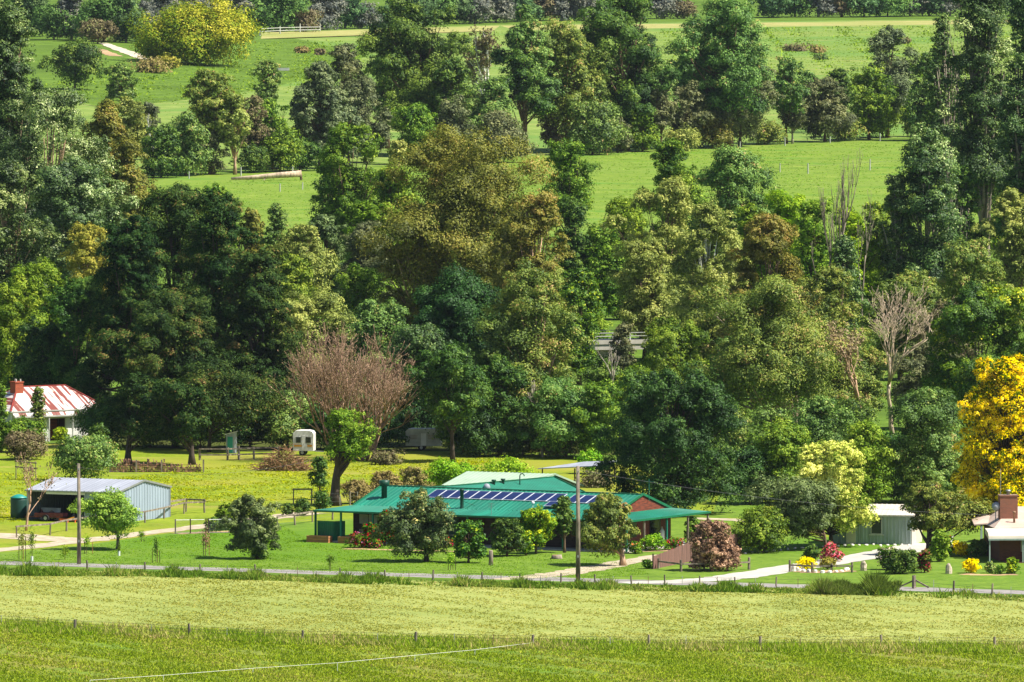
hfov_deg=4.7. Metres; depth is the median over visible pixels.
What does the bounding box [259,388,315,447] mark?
bush
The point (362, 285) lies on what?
wattle tree
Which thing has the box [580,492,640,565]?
pepper tree
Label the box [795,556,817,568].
yellow shrub
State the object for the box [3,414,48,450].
garden shrub
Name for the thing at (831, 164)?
field fence
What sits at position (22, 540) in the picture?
sapling
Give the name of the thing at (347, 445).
tree
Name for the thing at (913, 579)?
corner fence
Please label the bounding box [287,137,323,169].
dense shrub
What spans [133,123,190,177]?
dense shrub
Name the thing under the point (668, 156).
round tree
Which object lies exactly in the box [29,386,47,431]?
tree
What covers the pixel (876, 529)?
window
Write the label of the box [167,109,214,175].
dense shrub
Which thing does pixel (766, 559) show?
lawn
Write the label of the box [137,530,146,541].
sapling
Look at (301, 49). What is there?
scrub
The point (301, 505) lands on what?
shrub
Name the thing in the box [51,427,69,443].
garden shrub
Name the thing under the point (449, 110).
dense shrub
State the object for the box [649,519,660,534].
window
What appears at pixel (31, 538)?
sapling
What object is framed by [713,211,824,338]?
gum tree
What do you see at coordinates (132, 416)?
pine tree
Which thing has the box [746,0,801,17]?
gum tree
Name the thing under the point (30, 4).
distant tree
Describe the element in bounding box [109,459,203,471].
wood pile
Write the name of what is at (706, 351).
bush
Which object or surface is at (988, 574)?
garden bed
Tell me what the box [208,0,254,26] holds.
gum tree
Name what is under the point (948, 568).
boulder
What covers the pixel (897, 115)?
round tree
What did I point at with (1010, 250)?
gum tree
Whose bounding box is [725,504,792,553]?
round bush
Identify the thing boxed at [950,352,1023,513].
wattle tree
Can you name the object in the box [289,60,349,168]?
gum tree
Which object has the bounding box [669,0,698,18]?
shrub
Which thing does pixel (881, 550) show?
rose bush
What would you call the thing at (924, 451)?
dense shrub
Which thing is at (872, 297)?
bush
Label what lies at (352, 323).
bush
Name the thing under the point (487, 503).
farmhouse
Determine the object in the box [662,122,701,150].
dense shrub
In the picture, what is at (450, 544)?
flower clump
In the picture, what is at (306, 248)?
olive tree
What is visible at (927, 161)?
poplar tree
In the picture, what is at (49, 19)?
distant tree
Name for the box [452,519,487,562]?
citrus tree
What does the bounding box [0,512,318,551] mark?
driveway
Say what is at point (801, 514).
olive tree
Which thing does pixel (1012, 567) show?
yellow shrub
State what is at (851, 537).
door
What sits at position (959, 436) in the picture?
bush
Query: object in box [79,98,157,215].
gum tree
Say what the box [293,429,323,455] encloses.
caravan
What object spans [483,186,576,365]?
gum tree
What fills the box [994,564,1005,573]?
shrub
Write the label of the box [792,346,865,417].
bush
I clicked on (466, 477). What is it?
pale shed
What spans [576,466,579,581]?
power pole
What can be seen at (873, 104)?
round tree
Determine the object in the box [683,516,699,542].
climbing vine
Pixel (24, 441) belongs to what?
garden shrub
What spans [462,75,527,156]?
dense shrub
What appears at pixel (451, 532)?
door
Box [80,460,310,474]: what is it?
power line
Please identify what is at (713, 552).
copper shrub
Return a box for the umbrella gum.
[490,4,564,154]
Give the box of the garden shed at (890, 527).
[833,504,921,544]
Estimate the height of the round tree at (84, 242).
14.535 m
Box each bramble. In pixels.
[340,478,374,502]
[367,449,405,464]
[369,470,402,490]
[399,466,434,485]
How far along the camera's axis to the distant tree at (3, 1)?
2632.43 m
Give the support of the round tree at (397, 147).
on the ground at (44, 44)
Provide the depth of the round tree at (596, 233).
1438.00 m
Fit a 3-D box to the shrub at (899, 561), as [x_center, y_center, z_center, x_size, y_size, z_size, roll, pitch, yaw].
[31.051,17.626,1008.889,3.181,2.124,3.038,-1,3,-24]
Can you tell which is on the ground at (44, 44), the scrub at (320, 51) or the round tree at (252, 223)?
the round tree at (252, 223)
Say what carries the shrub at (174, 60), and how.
on the field at (176, 109)
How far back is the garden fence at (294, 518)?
1070.35 m
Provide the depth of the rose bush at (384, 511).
1043.14 m
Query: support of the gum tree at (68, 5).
on the ground at (44, 44)
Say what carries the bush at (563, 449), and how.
on the back paddock at (8, 464)
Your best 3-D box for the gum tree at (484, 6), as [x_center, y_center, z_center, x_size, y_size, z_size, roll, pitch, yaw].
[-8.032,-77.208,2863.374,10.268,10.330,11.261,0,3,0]
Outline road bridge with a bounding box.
[586,330,700,358]
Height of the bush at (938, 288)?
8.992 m
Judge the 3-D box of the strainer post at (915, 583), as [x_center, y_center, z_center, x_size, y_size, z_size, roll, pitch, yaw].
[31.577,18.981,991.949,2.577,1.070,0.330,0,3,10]
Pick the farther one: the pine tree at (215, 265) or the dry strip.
the dry strip
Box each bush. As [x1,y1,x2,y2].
[70,391,126,446]
[115,422,172,447]
[169,399,239,448]
[203,516,220,530]
[214,502,232,529]
[222,390,283,447]
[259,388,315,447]
[283,316,306,376]
[298,397,355,449]
[325,314,376,378]
[349,396,409,450]
[359,522,384,547]
[377,509,395,545]
[387,389,437,446]
[396,254,451,293]
[431,414,471,452]
[454,408,505,456]
[500,416,551,455]
[533,426,577,456]
[576,352,628,386]
[583,311,613,338]
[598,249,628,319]
[682,309,730,363]
[684,436,737,478]
[689,384,750,438]
[706,336,760,398]
[716,408,759,460]
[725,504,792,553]
[744,404,793,466]
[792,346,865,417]
[797,277,827,316]
[801,544,821,559]
[817,540,845,560]
[819,397,879,439]
[860,257,883,314]
[871,428,911,486]
[875,546,895,566]
[903,427,986,493]
[916,548,932,572]
[922,277,953,335]
[946,462,986,500]
[947,535,953,553]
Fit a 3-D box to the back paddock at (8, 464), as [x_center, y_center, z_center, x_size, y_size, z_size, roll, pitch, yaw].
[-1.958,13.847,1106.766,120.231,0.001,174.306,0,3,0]
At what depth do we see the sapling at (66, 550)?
1025.72 m
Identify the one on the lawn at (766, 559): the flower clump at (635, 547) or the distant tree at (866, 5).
the flower clump at (635, 547)
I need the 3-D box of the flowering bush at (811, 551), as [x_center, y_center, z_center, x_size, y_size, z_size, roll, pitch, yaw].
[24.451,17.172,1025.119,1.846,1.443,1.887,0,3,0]
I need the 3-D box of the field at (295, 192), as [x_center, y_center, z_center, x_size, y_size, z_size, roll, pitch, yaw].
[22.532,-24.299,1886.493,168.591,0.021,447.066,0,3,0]
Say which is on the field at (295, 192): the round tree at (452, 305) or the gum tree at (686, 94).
the gum tree at (686, 94)
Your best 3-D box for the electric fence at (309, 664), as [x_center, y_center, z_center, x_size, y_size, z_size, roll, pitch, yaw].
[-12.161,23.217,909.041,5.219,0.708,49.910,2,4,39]
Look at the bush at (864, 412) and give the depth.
1156.30 m
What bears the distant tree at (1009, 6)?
on the ground at (44, 44)
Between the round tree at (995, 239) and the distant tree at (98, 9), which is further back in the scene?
the distant tree at (98, 9)
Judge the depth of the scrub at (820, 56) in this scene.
2553.48 m
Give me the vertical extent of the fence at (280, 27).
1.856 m
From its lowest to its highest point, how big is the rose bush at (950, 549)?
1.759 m
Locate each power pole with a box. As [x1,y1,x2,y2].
[77,463,80,563]
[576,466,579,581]
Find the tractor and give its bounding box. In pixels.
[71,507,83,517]
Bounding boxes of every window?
[296,437,300,442]
[306,437,310,442]
[359,514,367,523]
[369,515,376,523]
[427,434,436,439]
[469,518,483,532]
[571,522,580,536]
[628,522,636,537]
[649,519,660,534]
[869,517,883,534]
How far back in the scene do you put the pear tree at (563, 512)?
1034.05 m
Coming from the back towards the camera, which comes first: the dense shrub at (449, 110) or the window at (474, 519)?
the dense shrub at (449, 110)
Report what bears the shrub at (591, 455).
on the back paddock at (8, 464)
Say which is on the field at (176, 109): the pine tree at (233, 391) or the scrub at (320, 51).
the scrub at (320, 51)
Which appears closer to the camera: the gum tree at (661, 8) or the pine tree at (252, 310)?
the pine tree at (252, 310)
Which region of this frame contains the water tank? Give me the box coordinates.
[10,494,26,517]
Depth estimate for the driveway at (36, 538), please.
1052.24 m
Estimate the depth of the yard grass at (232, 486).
1132.98 m
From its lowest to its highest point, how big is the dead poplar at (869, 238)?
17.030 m
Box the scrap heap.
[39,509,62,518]
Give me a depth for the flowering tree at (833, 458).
1040.30 m
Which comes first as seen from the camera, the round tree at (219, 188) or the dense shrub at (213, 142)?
the round tree at (219, 188)
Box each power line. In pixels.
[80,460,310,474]
[417,470,575,485]
[581,470,978,514]
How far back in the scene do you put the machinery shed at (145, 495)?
1077.69 m
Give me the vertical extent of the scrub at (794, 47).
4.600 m
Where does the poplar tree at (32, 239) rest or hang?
on the ground at (44, 44)
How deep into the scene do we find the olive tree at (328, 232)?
1475.27 m
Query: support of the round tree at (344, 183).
on the ground at (44, 44)
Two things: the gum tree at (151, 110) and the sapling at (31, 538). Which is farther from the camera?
the gum tree at (151, 110)
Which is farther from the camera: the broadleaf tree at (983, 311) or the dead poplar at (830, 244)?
the dead poplar at (830, 244)
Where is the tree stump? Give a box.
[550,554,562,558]
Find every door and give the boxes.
[46,492,84,494]
[50,418,56,439]
[227,437,232,452]
[302,436,306,449]
[421,433,425,445]
[449,518,458,542]
[846,527,855,543]
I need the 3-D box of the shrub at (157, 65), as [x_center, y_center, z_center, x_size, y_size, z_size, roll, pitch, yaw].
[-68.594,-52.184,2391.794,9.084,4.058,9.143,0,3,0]
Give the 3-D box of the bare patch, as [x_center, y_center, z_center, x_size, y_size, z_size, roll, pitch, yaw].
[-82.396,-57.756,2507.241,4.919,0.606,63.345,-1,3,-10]
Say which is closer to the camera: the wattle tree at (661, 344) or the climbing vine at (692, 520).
the climbing vine at (692, 520)
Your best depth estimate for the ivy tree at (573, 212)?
1438.17 m
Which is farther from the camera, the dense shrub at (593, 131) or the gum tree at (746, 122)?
the gum tree at (746, 122)
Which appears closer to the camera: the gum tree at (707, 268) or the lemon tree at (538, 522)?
the lemon tree at (538, 522)
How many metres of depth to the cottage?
1196.66 m
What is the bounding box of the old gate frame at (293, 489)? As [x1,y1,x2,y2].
[292,488,312,503]
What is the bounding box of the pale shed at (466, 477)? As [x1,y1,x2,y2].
[442,471,583,486]
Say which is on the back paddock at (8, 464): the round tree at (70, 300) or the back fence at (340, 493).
the back fence at (340, 493)
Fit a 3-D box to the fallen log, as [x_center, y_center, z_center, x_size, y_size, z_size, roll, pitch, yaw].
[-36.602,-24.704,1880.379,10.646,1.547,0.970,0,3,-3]
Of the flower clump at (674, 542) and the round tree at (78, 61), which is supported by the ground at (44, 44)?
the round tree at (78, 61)
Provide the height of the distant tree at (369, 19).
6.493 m
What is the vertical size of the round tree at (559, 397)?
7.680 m
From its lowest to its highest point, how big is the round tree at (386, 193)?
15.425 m
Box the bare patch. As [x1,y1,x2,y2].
[99,49,120,55]
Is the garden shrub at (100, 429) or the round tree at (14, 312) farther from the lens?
the round tree at (14, 312)
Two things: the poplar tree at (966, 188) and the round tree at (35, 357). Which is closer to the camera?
the round tree at (35, 357)
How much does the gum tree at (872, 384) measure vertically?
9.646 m
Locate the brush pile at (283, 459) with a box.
[245,441,314,471]
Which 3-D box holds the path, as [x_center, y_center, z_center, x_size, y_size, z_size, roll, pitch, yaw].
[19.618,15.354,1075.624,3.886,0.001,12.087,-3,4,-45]
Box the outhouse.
[226,431,236,452]
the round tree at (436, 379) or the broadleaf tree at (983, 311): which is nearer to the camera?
the round tree at (436, 379)
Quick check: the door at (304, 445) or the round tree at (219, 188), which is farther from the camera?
the round tree at (219, 188)
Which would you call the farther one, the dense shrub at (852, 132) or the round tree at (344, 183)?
the dense shrub at (852, 132)
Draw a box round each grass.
[0,456,547,521]
[0,558,1023,600]
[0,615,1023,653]
[807,568,902,594]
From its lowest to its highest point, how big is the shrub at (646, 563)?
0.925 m
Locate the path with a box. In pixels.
[697,518,740,520]
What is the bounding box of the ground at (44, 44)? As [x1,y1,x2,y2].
[0,0,1023,596]
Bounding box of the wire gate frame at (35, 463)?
[15,460,36,478]
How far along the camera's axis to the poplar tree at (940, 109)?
1541.51 m
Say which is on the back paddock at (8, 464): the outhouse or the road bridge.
the outhouse
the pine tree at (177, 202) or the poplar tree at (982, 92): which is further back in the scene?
the poplar tree at (982, 92)
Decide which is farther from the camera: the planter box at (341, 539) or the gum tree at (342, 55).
the gum tree at (342, 55)
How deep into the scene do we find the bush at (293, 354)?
1306.39 m
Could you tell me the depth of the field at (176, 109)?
2528.20 m
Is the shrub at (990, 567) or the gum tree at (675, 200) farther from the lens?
the gum tree at (675, 200)
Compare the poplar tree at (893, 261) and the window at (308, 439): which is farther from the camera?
the poplar tree at (893, 261)
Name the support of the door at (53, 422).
in the cottage
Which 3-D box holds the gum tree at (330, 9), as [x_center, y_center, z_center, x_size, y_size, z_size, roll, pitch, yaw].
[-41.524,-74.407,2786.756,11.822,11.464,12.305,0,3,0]
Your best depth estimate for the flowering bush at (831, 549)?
1023.54 m
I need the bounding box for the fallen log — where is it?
[231,170,301,179]
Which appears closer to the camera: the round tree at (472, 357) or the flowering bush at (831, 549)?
the flowering bush at (831, 549)
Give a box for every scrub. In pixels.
[293,45,310,52]
[314,48,326,54]
[775,40,813,50]
[809,44,827,52]
[812,53,828,59]
[902,36,911,43]
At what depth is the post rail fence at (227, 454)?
1164.63 m
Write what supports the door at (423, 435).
in the caravan at (421, 438)
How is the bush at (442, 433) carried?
on the back paddock at (8, 464)
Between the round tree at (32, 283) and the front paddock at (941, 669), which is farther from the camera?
the round tree at (32, 283)
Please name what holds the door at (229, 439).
in the outhouse
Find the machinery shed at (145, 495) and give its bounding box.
[25,477,171,521]
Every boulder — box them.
[860,561,866,570]
[945,563,951,573]
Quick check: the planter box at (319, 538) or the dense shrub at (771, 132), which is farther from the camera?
the dense shrub at (771, 132)
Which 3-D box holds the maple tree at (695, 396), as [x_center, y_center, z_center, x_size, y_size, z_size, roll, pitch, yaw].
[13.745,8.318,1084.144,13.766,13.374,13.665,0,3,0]
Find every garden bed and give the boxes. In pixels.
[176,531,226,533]
[345,548,453,551]
[793,570,850,572]
[959,573,1016,575]
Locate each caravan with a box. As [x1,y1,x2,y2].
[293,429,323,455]
[405,428,444,450]
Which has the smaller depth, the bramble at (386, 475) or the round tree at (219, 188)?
the bramble at (386, 475)
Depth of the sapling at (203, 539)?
1030.68 m
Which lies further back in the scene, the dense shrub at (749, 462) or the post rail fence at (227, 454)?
the post rail fence at (227, 454)
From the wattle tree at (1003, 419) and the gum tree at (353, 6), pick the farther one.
the gum tree at (353, 6)
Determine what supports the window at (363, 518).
in the farmhouse
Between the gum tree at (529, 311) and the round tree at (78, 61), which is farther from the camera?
the round tree at (78, 61)
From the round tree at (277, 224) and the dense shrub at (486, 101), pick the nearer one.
the round tree at (277, 224)
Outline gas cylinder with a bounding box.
[660,526,664,539]
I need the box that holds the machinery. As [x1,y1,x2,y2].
[40,507,60,519]
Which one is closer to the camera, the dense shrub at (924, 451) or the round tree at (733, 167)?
the dense shrub at (924, 451)
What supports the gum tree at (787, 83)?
on the field at (295, 192)
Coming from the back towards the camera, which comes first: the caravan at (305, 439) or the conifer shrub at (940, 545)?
the caravan at (305, 439)
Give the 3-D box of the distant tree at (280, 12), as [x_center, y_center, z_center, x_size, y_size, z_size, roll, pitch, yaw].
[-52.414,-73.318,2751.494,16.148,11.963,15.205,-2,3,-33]
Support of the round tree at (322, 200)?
on the ground at (44, 44)
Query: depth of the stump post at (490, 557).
1018.94 m
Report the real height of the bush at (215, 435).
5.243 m
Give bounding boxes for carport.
[538,461,614,486]
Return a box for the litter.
[108,379,669,454]
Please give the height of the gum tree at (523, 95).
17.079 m
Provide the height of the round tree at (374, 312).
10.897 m
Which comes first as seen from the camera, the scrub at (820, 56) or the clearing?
the clearing
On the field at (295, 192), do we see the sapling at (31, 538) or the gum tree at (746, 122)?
the gum tree at (746, 122)
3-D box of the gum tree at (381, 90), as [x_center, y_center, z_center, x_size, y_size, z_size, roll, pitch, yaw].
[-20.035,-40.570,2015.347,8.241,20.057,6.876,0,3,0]
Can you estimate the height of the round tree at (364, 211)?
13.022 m
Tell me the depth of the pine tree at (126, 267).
1222.05 m
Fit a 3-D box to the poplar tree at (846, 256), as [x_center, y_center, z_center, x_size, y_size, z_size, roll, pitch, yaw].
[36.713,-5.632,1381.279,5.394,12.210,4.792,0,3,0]
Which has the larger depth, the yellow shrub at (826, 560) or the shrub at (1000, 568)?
the yellow shrub at (826, 560)
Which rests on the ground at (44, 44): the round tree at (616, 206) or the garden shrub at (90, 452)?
the round tree at (616, 206)
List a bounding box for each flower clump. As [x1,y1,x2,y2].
[343,531,372,547]
[369,539,384,547]
[440,536,454,547]
[625,540,644,553]
[639,532,669,550]
[662,536,682,548]
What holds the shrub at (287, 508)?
on the back paddock at (8, 464)
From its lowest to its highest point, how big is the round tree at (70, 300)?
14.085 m
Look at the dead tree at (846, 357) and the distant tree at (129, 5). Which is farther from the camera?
the distant tree at (129, 5)
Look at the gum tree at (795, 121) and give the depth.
2043.31 m
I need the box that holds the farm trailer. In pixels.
[25,512,67,521]
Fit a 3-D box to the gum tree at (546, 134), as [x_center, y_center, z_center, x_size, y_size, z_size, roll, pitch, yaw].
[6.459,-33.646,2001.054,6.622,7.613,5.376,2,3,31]
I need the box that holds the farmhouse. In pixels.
[313,473,710,552]
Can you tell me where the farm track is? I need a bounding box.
[100,43,146,58]
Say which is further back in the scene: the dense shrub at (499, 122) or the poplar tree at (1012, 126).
the dense shrub at (499, 122)
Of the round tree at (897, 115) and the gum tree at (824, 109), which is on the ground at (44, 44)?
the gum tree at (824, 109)
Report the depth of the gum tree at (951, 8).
2937.46 m
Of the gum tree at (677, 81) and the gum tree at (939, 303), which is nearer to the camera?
the gum tree at (939, 303)
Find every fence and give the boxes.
[0,615,1023,646]
[9,560,819,586]
[15,501,205,536]
[99,643,527,679]
[171,498,205,512]
[188,133,880,178]
[198,446,278,459]
[259,23,320,35]
[276,511,333,524]
[311,489,372,504]
[652,534,741,568]
[657,557,749,571]
[779,159,898,173]
[789,560,852,572]
[912,576,1023,595]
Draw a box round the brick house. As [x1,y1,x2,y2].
[971,469,1023,562]
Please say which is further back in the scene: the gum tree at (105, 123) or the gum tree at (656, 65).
the gum tree at (656, 65)
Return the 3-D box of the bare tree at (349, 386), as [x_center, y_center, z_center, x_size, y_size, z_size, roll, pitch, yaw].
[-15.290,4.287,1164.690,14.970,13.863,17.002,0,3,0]
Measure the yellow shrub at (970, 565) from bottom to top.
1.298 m
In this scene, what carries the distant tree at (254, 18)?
on the ground at (44, 44)
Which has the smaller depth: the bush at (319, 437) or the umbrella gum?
the bush at (319, 437)
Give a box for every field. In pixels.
[0,571,1023,645]
[19,18,1021,170]
[108,139,1012,237]
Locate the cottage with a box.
[2,379,94,441]
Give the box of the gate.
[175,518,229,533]
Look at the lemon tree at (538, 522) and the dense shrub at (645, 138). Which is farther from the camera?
the dense shrub at (645, 138)
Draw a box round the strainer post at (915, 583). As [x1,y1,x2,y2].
[900,575,928,587]
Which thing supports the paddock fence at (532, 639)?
on the front paddock at (941, 669)
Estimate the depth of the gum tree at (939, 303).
1277.03 m
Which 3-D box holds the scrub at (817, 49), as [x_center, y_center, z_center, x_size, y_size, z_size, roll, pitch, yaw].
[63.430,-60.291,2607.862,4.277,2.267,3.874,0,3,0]
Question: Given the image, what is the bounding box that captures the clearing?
[713,492,763,518]
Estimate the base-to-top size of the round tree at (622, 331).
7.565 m
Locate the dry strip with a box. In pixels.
[261,20,1007,38]
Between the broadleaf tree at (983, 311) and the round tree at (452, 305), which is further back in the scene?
the round tree at (452, 305)
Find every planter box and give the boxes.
[306,535,331,542]
[338,536,353,543]
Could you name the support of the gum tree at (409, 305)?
on the ground at (44, 44)
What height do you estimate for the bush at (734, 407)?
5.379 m
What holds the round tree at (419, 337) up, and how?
on the ground at (44, 44)
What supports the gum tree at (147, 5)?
on the ground at (44, 44)
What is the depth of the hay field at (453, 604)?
966.99 m
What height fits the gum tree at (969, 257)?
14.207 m
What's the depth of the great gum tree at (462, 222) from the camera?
1323.27 m
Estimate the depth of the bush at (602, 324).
1369.29 m
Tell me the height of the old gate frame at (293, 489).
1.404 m
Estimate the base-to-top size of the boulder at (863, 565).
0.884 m
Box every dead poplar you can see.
[811,200,834,295]
[818,148,862,279]
[856,190,874,326]
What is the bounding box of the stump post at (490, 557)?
[488,550,492,564]
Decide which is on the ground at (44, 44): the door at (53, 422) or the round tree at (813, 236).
the round tree at (813, 236)
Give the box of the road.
[1,561,1023,593]
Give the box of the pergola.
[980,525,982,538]
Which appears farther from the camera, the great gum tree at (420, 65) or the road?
the great gum tree at (420, 65)
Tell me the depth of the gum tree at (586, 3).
2892.18 m
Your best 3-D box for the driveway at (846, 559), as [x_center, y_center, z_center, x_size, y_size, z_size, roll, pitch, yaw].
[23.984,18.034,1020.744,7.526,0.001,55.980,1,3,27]
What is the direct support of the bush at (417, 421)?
on the litter
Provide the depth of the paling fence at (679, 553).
1020.40 m
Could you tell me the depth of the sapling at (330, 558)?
1013.61 m
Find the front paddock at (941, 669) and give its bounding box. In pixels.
[0,631,1023,681]
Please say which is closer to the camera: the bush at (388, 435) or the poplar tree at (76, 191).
the bush at (388, 435)
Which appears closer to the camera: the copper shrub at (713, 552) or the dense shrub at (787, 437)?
the copper shrub at (713, 552)
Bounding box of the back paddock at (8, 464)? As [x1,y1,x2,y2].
[0,443,991,552]
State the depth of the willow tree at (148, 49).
2459.70 m
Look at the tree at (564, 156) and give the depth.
1541.44 m
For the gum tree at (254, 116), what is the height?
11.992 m
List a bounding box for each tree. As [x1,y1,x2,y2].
[0,0,45,218]
[0,0,48,19]
[0,87,122,304]
[0,158,63,307]
[0,282,43,389]
[1,257,89,344]
[3,314,70,388]
[12,447,66,530]
[13,0,49,36]
[16,153,139,304]
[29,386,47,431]
[30,1,80,39]
[35,275,103,388]
[37,37,107,89]
[55,0,88,39]
[57,0,146,41]
[57,221,120,347]
[67,486,143,548]
[69,214,170,399]
[75,352,112,399]
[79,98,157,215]
[101,285,240,447]
[104,61,139,100]
[106,163,157,261]
[106,370,174,463]
[107,0,156,42]
[110,96,154,157]
[112,181,247,389]
[120,0,269,65]
[129,0,158,40]
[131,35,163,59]
[131,101,160,157]
[139,375,211,464]
[144,0,181,26]
[164,189,290,429]
[175,0,213,11]
[178,360,288,451]
[181,68,244,173]
[197,182,240,276]
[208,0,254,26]
[210,245,304,439]
[212,93,253,174]
[215,493,281,558]
[233,1,271,27]
[237,207,265,252]
[240,93,274,171]
[242,0,310,31]
[249,59,283,103]
[259,202,290,259]
[260,99,298,168]
[265,319,427,460]
[267,223,340,295]
[273,287,362,397]
[277,252,317,324]
[287,85,321,140]
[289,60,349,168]
[306,0,349,29]
[308,122,383,260]
[308,214,348,297]
[310,162,338,222]
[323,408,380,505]
[325,75,394,161]
[326,43,366,106]
[326,261,393,352]
[328,0,374,28]
[336,199,401,289]
[336,220,395,304]
[338,103,372,163]
[338,296,409,398]
[345,0,382,28]
[352,121,558,314]
[353,0,475,136]
[359,161,421,261]
[363,26,405,148]
[370,5,388,28]
[370,487,455,561]
[373,219,441,350]
[377,322,452,423]
[385,0,439,26]
[386,139,409,212]
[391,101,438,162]
[394,262,504,390]
[402,343,493,461]
[409,340,500,450]
[423,0,460,24]
[427,55,477,137]
[449,0,489,23]
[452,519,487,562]
[457,0,498,23]
[460,25,501,93]
[468,354,529,455]
[471,257,594,452]
[482,0,517,22]
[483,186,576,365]
[488,517,527,555]
[499,48,558,155]
[506,0,543,21]
[512,374,616,457]
[516,530,534,555]
[517,504,558,553]
[526,18,616,139]
[527,381,543,456]
[532,0,563,20]
[534,0,579,20]
[536,113,567,151]
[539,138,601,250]
[549,267,607,384]
[550,196,593,311]
[551,0,682,150]
[551,495,575,552]
[566,0,599,20]
[569,378,624,457]
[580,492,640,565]
[583,222,624,316]
[585,195,650,271]
[592,359,750,513]
[595,345,619,380]
[599,174,696,313]
[606,116,633,152]
[608,322,636,375]
[609,237,679,359]
[612,362,668,437]
[629,316,711,408]
[630,41,680,149]
[636,137,708,255]
[644,0,684,18]
[645,78,678,142]
[661,0,775,147]
[664,200,751,334]
[669,80,715,135]
[671,50,703,114]
[681,273,849,423]
[685,143,782,269]
[688,63,785,146]
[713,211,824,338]
[727,203,774,288]
[741,471,841,546]
[742,189,811,280]
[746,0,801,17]
[770,56,814,143]
[776,92,808,143]
[778,0,814,16]
[788,198,840,282]
[795,0,841,16]
[796,75,858,141]
[797,264,871,363]
[797,438,879,542]
[802,75,819,124]
[807,326,892,417]
[817,0,868,16]
[821,320,866,408]
[825,68,853,113]
[825,234,869,329]
[827,206,886,313]
[835,0,888,16]
[844,65,899,139]
[857,269,937,379]
[858,102,907,137]
[858,200,905,308]
[866,24,921,137]
[868,279,958,435]
[869,0,920,16]
[873,172,915,305]
[882,341,959,425]
[885,121,966,298]
[895,0,932,15]
[898,479,996,555]
[899,48,962,133]
[909,295,982,368]
[914,0,952,15]
[918,278,1023,435]
[923,13,960,232]
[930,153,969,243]
[934,0,966,15]
[934,236,1015,359]
[938,0,1020,260]
[946,163,988,270]
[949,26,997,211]
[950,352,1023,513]
[970,186,1023,339]
[990,0,1023,266]
[990,96,1015,255]
[1001,0,1017,15]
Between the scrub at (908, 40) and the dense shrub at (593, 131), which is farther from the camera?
the scrub at (908, 40)
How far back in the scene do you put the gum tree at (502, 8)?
2871.19 m
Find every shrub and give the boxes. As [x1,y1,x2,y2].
[0,384,10,451]
[2,428,48,459]
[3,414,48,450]
[46,433,121,478]
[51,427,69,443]
[75,17,119,43]
[88,421,112,445]
[127,56,173,72]
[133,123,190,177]
[158,52,181,68]
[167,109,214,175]
[197,127,230,174]
[228,140,273,172]
[250,540,271,558]
[257,122,308,171]
[281,502,294,514]
[287,8,324,31]
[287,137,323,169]
[292,497,311,515]
[307,456,329,491]
[310,488,332,508]
[432,94,475,156]
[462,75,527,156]
[470,109,539,162]
[557,96,631,154]
[573,468,615,487]
[574,448,602,473]
[626,110,661,151]
[641,558,651,568]
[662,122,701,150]
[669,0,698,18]
[688,519,742,571]
[697,111,734,148]
[728,445,778,504]
[745,119,787,144]
[745,416,812,501]
[775,395,862,486]
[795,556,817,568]
[818,556,836,568]
[827,109,870,140]
[843,419,897,502]
[879,385,968,501]
[880,548,919,573]
[899,105,928,136]
[929,529,950,561]
[952,540,967,555]
[961,558,981,572]
[966,538,987,556]
[982,560,996,572]
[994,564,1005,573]
[1003,556,1020,573]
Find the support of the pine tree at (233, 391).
on the back paddock at (8, 464)
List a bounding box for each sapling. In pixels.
[16,528,26,559]
[27,526,36,560]
[60,544,69,557]
[81,533,92,553]
[116,542,120,555]
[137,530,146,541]
[152,536,159,562]
[198,528,210,555]
[325,554,334,569]
[443,551,455,569]
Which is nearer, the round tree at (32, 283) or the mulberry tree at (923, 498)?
the mulberry tree at (923, 498)
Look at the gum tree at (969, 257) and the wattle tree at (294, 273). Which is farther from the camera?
the wattle tree at (294, 273)
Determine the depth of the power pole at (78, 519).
1020.04 m
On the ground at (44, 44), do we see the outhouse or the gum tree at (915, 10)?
the gum tree at (915, 10)
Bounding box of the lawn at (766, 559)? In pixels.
[0,513,1023,594]
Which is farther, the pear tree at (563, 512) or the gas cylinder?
the gas cylinder
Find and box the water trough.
[278,68,288,70]
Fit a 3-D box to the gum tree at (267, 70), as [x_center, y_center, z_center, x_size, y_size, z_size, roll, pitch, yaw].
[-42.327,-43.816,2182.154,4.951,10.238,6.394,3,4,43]
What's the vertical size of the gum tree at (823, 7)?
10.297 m
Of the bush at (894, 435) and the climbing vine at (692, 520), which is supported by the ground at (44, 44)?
the bush at (894, 435)
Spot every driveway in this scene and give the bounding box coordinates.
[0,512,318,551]
[0,533,109,540]
[495,555,655,579]
[622,543,925,583]
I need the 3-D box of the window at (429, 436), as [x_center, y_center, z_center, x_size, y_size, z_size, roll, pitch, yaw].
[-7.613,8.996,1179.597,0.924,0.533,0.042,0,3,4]
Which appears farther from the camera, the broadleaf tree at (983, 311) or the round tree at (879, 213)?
the round tree at (879, 213)
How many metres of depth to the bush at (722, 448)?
1133.41 m

